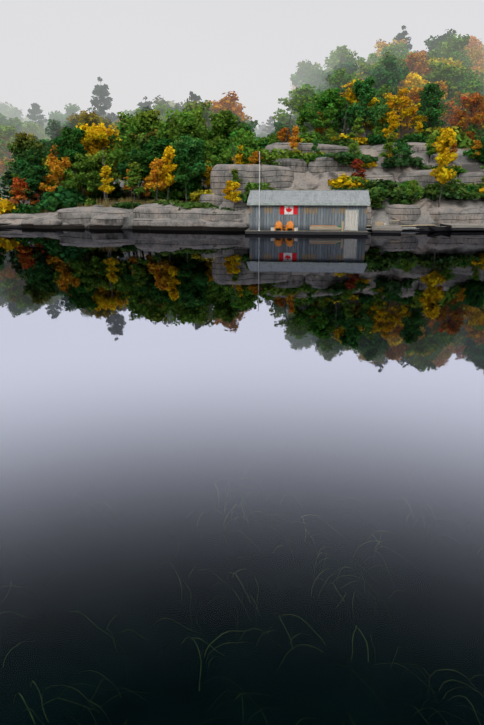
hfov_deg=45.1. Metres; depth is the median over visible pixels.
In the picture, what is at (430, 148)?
birch
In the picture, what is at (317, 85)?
tree
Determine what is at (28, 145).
tree
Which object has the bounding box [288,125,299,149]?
birch
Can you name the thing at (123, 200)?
grass
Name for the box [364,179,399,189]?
bush
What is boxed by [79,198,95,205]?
bush
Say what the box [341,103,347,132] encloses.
snag tree
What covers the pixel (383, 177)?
boulder
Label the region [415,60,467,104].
tree
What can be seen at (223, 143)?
tree
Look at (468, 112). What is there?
tree
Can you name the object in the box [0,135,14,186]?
tree
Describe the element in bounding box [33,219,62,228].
boulder
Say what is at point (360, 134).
bush
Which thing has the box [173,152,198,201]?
tree
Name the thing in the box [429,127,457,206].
birch
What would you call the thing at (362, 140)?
bush
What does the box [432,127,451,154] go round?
birch
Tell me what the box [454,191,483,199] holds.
juniper
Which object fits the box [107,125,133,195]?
tree
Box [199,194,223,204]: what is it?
boulder
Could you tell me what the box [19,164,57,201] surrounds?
tree
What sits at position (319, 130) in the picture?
birch
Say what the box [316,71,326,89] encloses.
tree
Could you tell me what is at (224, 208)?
juniper
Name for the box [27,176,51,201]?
tree
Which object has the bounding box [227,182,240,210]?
birch
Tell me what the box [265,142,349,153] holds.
rock
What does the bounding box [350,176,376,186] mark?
juniper
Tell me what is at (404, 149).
bush
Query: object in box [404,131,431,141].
bush
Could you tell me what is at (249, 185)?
bush
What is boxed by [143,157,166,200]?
tree
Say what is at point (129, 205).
juniper
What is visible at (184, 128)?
tree
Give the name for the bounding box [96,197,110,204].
grass
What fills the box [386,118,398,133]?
birch
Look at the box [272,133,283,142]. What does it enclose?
tree
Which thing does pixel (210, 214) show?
rock
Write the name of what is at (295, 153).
bush
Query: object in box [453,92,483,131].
tree
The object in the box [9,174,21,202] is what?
birch
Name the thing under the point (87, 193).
bush
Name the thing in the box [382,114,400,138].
birch
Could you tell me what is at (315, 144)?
birch
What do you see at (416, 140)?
juniper
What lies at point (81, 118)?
tree
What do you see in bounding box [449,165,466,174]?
bush
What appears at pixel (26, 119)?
tree
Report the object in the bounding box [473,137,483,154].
tree
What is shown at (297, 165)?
boulder
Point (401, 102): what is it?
tree
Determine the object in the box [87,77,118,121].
pine
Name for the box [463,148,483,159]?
bush
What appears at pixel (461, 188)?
juniper
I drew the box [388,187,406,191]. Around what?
juniper
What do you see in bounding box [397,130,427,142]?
bush
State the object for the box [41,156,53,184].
birch
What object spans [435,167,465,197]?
tree
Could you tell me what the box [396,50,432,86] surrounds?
tree
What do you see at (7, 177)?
pine
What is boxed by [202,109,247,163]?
tree
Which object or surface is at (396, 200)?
juniper
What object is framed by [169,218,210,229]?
rock
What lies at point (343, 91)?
tree
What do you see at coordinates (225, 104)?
tree
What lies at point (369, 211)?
boulder
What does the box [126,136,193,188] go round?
tree
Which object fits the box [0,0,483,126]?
sky
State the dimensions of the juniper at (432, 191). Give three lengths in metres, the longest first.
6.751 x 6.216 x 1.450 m
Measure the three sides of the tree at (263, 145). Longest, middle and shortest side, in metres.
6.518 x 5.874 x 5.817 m
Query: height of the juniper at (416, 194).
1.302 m
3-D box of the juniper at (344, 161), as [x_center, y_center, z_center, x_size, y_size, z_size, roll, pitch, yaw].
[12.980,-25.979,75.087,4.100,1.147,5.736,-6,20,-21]
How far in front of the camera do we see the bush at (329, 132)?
81.61 m
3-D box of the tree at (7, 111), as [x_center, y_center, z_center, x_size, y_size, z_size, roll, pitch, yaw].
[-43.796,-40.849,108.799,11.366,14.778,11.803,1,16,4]
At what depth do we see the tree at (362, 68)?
92.69 m
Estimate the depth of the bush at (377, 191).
68.28 m
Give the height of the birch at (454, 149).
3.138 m
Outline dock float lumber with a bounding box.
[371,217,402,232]
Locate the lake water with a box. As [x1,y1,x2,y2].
[0,227,483,724]
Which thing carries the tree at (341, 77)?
on the terrain ground at (307, 180)
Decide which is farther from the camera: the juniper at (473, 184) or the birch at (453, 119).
the birch at (453, 119)
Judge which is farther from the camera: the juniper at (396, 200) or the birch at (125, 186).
the birch at (125, 186)
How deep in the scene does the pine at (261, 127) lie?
112.86 m
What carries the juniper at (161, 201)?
on the terrain ground at (307, 180)
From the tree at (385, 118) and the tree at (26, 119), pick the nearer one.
the tree at (385, 118)
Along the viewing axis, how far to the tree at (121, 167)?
78.23 m
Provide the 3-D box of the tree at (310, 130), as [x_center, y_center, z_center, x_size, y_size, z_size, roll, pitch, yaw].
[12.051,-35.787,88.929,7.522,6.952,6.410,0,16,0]
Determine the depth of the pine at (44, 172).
79.09 m
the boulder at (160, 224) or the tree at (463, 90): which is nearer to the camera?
the boulder at (160, 224)
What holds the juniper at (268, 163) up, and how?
on the terrain ground at (307, 180)
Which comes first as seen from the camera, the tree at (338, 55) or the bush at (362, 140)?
the bush at (362, 140)
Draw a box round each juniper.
[111,201,140,208]
[150,199,185,204]
[167,201,211,209]
[186,202,218,209]
[213,207,233,212]
[236,187,278,199]
[240,192,249,202]
[257,160,283,165]
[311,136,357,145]
[318,151,365,161]
[332,186,367,189]
[335,158,353,163]
[338,152,377,164]
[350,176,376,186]
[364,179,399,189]
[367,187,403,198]
[370,195,385,202]
[381,155,424,168]
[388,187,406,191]
[388,197,414,204]
[395,136,427,142]
[395,191,425,199]
[419,165,452,169]
[421,185,471,196]
[422,187,468,198]
[425,183,462,190]
[425,186,470,197]
[426,190,462,199]
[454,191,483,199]
[456,182,480,190]
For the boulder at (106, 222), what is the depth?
67.33 m
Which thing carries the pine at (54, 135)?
on the terrain ground at (307, 180)
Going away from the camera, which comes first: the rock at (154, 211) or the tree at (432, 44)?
the rock at (154, 211)
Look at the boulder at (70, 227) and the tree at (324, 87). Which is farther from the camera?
the tree at (324, 87)
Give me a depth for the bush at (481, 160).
76.50 m
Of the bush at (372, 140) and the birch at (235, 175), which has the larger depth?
the bush at (372, 140)
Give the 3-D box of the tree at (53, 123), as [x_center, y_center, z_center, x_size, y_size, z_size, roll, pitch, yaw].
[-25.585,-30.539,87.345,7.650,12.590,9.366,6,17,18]
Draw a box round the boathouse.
[245,151,370,234]
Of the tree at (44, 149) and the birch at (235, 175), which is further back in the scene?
the tree at (44, 149)
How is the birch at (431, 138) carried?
on the terrain ground at (307, 180)
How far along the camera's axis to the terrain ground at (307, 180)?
72.80 m
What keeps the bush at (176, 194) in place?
on the terrain ground at (307, 180)
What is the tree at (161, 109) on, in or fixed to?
on the terrain ground at (307, 180)
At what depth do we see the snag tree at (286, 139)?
81.43 m
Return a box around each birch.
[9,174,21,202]
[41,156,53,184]
[98,165,114,201]
[98,176,113,199]
[122,169,137,200]
[126,162,146,201]
[142,177,150,196]
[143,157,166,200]
[155,164,174,197]
[159,145,177,199]
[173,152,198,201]
[192,151,211,189]
[203,160,211,186]
[221,180,232,198]
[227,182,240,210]
[230,168,242,182]
[232,153,244,163]
[267,137,276,144]
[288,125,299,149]
[296,114,309,135]
[310,139,319,152]
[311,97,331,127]
[314,112,329,135]
[347,117,364,140]
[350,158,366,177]
[379,131,398,160]
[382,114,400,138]
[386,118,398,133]
[414,121,423,132]
[425,134,436,156]
[426,140,434,159]
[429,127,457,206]
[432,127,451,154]
[446,108,459,128]
[450,142,457,165]
[470,139,483,165]
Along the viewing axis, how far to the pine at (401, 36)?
106.76 m
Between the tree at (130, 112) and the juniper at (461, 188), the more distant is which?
the tree at (130, 112)
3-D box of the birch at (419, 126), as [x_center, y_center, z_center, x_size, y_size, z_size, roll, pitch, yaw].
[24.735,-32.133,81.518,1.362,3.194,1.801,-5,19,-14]
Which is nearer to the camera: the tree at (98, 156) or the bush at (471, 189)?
the bush at (471, 189)
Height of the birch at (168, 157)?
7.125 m
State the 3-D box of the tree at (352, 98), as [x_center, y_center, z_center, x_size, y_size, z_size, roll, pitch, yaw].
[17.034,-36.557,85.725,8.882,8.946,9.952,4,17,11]
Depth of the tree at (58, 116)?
98.63 m
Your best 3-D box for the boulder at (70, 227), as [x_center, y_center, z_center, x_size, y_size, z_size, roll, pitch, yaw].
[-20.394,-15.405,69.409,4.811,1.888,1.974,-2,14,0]
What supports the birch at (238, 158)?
on the terrain ground at (307, 180)
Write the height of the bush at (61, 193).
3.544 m
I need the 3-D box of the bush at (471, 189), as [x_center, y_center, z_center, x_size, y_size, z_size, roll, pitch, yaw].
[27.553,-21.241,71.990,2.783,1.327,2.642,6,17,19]
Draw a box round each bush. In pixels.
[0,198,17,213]
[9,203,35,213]
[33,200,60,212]
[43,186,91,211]
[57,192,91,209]
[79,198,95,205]
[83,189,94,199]
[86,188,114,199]
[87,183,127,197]
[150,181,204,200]
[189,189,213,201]
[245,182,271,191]
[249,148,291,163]
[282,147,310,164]
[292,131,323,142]
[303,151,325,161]
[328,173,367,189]
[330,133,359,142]
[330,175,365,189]
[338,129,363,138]
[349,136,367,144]
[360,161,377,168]
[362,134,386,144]
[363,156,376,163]
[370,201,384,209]
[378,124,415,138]
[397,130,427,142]
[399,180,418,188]
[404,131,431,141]
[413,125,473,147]
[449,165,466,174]
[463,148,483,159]
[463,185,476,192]
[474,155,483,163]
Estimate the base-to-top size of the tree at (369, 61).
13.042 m
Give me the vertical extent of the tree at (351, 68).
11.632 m
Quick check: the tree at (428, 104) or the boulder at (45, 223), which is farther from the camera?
the tree at (428, 104)
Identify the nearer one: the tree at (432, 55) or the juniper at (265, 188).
the juniper at (265, 188)
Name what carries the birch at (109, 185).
on the terrain ground at (307, 180)
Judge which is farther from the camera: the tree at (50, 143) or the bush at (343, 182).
the tree at (50, 143)
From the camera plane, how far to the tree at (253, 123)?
88.85 m
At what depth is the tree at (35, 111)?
95.18 m
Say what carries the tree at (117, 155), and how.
on the terrain ground at (307, 180)
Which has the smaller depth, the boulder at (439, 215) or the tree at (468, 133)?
the boulder at (439, 215)
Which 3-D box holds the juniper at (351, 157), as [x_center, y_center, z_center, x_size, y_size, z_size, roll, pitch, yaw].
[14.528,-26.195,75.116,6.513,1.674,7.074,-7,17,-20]
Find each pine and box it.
[0,170,15,200]
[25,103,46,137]
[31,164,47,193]
[49,125,60,156]
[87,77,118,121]
[137,96,151,109]
[189,91,201,103]
[256,122,266,133]
[262,116,275,134]
[393,25,412,51]
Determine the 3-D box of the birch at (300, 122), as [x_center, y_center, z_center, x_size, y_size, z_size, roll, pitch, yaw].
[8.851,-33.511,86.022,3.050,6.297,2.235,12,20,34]
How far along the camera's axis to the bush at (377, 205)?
68.33 m
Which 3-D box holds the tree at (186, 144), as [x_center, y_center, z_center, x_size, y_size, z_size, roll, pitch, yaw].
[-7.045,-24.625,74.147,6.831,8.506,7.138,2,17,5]
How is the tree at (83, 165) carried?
on the terrain ground at (307, 180)
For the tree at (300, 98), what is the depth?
86.46 m
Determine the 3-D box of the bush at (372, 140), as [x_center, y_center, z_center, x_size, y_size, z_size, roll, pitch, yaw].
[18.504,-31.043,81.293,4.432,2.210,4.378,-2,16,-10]
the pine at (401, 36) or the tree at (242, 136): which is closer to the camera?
the tree at (242, 136)
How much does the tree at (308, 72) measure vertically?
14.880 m
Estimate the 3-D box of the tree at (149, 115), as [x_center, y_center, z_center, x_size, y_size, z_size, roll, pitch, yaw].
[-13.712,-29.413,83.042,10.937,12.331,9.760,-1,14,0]
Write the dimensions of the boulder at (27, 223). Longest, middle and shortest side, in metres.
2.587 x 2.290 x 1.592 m
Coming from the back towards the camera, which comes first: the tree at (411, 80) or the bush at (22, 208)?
the tree at (411, 80)
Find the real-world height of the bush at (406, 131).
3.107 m
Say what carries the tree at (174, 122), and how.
on the terrain ground at (307, 180)
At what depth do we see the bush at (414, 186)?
69.59 m
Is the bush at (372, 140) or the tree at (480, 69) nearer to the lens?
the bush at (372, 140)
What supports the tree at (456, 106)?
on the terrain ground at (307, 180)
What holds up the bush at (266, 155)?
on the terrain ground at (307, 180)
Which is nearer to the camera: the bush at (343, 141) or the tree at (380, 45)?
the bush at (343, 141)
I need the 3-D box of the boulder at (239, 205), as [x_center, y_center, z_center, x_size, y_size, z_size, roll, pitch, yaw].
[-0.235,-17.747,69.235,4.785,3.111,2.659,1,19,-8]
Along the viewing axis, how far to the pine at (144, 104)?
94.75 m
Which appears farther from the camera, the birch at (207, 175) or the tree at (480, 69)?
the tree at (480, 69)
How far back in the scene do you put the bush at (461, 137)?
81.09 m
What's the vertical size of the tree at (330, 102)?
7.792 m
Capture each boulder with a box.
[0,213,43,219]
[0,222,11,225]
[21,219,35,227]
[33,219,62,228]
[52,225,84,228]
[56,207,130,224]
[89,215,123,228]
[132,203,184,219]
[132,218,153,228]
[150,218,170,229]
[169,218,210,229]
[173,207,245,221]
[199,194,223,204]
[201,221,247,230]
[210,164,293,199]
[222,199,249,210]
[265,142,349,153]
[271,158,306,172]
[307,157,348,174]
[362,175,393,189]
[366,206,371,223]
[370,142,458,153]
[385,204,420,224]
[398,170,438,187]
[429,207,458,223]
[458,172,483,183]
[458,208,483,222]
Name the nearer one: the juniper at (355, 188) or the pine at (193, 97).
the juniper at (355, 188)
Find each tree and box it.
[0,102,23,125]
[0,113,23,199]
[0,124,16,201]
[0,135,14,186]
[5,131,50,210]
[8,177,39,205]
[9,145,48,192]
[18,121,50,139]
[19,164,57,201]
[22,113,36,121]
[22,139,55,172]
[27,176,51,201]
[39,153,71,193]
[45,119,75,155]
[48,103,80,125]
[49,145,76,172]
[49,164,86,194]
[52,125,98,187]
[57,110,114,133]
[60,152,103,197]
[64,145,100,191]
[76,122,124,168]
[85,150,125,199]
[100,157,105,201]
[106,108,155,197]
[106,109,165,197]
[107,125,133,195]
[115,127,158,198]
[123,107,138,116]
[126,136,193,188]
[134,103,167,121]
[147,108,213,167]
[152,95,184,118]
[161,119,229,180]
[166,100,175,107]
[167,134,211,193]
[183,98,215,187]
[186,109,223,162]
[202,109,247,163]
[206,91,251,124]
[206,138,232,170]
[219,128,264,163]
[222,143,257,163]
[227,125,258,145]
[230,111,259,140]
[231,144,254,163]
[248,151,267,164]
[256,132,267,139]
[259,141,267,148]
[262,134,276,144]
[270,120,294,141]
[272,84,345,141]
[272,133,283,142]
[276,127,299,142]
[280,108,292,142]
[289,59,323,112]
[298,119,346,133]
[300,88,350,136]
[313,71,331,88]
[314,83,332,95]
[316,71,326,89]
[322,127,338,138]
[323,45,365,74]
[324,68,359,134]
[325,61,358,86]
[335,79,387,137]
[335,86,363,134]
[338,75,388,136]
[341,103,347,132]
[347,142,362,170]
[358,57,382,78]
[360,84,401,131]
[363,66,400,84]
[364,55,373,67]
[368,42,415,65]
[368,126,384,144]
[371,38,406,64]
[371,55,411,109]
[374,100,401,132]
[375,49,406,71]
[379,87,427,138]
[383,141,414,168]
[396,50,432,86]
[396,54,408,59]
[397,71,429,107]
[397,87,432,129]
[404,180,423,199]
[409,107,441,133]
[411,72,430,131]
[412,83,448,132]
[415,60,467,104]
[421,28,456,54]
[423,57,467,74]
[426,51,438,62]
[427,34,483,78]
[428,80,453,120]
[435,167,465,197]
[438,91,479,127]
[440,88,472,125]
[441,45,482,71]
[442,88,459,102]
[446,68,483,98]
[448,108,483,128]
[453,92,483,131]
[464,36,483,65]
[464,131,476,139]
[465,122,483,138]
[466,46,483,59]
[468,65,483,74]
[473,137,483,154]
[476,77,483,91]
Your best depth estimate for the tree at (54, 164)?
75.31 m
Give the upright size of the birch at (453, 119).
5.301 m
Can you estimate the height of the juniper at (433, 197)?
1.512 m
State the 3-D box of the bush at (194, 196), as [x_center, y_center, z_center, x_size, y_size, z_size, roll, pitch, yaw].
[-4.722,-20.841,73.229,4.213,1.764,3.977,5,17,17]
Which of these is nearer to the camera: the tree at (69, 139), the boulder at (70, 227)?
the boulder at (70, 227)
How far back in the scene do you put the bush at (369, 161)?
74.32 m
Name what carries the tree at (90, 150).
on the terrain ground at (307, 180)
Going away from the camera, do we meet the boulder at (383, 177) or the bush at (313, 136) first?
the boulder at (383, 177)
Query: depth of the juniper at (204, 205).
67.52 m
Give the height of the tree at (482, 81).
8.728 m
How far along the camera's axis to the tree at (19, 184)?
76.23 m
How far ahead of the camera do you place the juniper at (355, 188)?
69.76 m
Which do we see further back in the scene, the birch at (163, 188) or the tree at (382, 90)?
the tree at (382, 90)
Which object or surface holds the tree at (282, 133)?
on the terrain ground at (307, 180)
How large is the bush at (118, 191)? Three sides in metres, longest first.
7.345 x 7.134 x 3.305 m
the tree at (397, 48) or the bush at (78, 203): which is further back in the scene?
the tree at (397, 48)
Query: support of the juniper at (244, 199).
on the terrain ground at (307, 180)
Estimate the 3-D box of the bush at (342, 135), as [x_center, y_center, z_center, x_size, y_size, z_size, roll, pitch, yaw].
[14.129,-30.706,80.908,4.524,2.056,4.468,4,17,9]
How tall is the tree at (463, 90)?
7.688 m
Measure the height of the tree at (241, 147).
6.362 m
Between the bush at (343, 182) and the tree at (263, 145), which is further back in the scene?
the tree at (263, 145)
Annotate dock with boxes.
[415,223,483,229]
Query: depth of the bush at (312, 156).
74.29 m
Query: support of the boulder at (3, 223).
on the terrain ground at (307, 180)
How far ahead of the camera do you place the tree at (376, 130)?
80.61 m
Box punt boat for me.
[428,225,449,230]
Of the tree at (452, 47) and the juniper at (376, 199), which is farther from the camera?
the tree at (452, 47)
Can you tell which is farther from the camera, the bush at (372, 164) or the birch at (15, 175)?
the birch at (15, 175)
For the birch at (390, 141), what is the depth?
74.40 m
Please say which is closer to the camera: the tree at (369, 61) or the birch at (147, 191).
the birch at (147, 191)
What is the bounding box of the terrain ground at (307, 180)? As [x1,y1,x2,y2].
[0,128,483,229]
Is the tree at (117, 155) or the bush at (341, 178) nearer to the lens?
the bush at (341, 178)
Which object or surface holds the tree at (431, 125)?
on the terrain ground at (307, 180)
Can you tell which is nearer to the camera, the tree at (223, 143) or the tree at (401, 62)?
the tree at (223, 143)
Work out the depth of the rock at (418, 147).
77.70 m
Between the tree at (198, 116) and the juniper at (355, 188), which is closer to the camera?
the juniper at (355, 188)
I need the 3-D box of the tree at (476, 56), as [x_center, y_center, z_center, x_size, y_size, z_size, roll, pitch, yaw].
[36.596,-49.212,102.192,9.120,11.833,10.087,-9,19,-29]
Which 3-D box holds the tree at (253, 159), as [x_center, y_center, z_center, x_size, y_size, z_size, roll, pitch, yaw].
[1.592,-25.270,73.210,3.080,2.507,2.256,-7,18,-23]
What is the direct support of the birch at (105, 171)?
on the terrain ground at (307, 180)
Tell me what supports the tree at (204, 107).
on the terrain ground at (307, 180)
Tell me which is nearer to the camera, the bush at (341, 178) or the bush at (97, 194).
the bush at (341, 178)
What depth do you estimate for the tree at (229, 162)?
76.84 m
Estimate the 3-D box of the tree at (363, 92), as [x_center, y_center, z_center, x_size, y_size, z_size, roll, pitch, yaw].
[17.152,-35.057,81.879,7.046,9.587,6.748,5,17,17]
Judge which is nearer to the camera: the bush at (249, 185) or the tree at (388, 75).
the bush at (249, 185)
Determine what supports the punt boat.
on the lake water
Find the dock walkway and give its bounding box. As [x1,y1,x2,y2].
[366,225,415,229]
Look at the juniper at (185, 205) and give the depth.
67.98 m
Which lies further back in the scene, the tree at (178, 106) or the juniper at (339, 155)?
the tree at (178, 106)
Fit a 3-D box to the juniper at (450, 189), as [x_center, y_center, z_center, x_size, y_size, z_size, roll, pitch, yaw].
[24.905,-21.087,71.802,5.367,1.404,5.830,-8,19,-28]
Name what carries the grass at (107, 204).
on the terrain ground at (307, 180)
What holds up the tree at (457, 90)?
on the terrain ground at (307, 180)
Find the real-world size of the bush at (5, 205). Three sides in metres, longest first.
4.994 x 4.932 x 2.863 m
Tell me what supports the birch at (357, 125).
on the terrain ground at (307, 180)
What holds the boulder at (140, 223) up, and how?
on the terrain ground at (307, 180)
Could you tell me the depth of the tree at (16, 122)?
90.21 m
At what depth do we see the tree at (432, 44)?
100.94 m
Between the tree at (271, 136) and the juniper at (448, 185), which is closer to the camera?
the juniper at (448, 185)
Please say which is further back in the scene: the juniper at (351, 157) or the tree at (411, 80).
the tree at (411, 80)
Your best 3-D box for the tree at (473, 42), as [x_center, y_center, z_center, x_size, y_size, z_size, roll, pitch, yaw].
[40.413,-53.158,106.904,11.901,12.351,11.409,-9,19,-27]
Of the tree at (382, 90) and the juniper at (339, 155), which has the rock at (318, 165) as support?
the juniper at (339, 155)
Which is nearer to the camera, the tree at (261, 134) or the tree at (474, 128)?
the tree at (474, 128)
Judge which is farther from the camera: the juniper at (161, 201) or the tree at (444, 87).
the tree at (444, 87)
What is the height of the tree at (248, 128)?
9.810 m
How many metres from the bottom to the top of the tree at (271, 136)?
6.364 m
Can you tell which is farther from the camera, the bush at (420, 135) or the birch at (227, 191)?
the bush at (420, 135)
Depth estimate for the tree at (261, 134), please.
101.38 m
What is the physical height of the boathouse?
7.980 m
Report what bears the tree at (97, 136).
on the terrain ground at (307, 180)
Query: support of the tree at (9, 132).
on the terrain ground at (307, 180)
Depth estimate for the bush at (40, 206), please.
76.27 m
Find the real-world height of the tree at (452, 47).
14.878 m
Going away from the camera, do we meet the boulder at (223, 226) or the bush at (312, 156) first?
the boulder at (223, 226)
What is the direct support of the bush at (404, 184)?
on the terrain ground at (307, 180)
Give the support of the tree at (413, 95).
on the terrain ground at (307, 180)
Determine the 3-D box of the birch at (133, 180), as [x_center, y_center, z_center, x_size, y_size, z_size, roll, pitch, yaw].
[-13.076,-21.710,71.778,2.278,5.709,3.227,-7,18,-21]
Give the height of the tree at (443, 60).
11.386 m
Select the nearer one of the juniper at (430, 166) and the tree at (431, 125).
the juniper at (430, 166)
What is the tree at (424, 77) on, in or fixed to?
on the terrain ground at (307, 180)
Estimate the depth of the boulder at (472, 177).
73.89 m
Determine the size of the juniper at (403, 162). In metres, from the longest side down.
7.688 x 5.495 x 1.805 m
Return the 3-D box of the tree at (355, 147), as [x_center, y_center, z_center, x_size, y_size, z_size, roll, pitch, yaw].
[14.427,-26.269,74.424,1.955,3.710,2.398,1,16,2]
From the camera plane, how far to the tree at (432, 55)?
94.20 m
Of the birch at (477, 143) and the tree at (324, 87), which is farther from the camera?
the tree at (324, 87)
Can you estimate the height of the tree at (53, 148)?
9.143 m
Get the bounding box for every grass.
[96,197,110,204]
[102,199,114,206]
[118,197,130,202]
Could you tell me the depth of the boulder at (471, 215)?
67.64 m
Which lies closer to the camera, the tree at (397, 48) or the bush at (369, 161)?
the bush at (369, 161)
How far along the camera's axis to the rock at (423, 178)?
72.94 m
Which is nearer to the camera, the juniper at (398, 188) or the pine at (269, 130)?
the juniper at (398, 188)
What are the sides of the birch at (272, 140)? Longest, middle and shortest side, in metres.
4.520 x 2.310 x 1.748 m
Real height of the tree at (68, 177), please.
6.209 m
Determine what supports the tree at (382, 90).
on the terrain ground at (307, 180)
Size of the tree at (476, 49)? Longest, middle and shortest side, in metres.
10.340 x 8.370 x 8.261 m
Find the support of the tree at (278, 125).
on the terrain ground at (307, 180)
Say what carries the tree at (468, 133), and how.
on the terrain ground at (307, 180)
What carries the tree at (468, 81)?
on the terrain ground at (307, 180)
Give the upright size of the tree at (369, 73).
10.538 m
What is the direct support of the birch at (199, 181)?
on the terrain ground at (307, 180)
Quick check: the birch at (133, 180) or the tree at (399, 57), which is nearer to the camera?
the birch at (133, 180)
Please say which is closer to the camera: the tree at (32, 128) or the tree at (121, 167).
the tree at (121, 167)
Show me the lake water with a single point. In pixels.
(241, 477)
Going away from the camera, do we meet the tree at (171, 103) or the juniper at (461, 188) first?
the juniper at (461, 188)

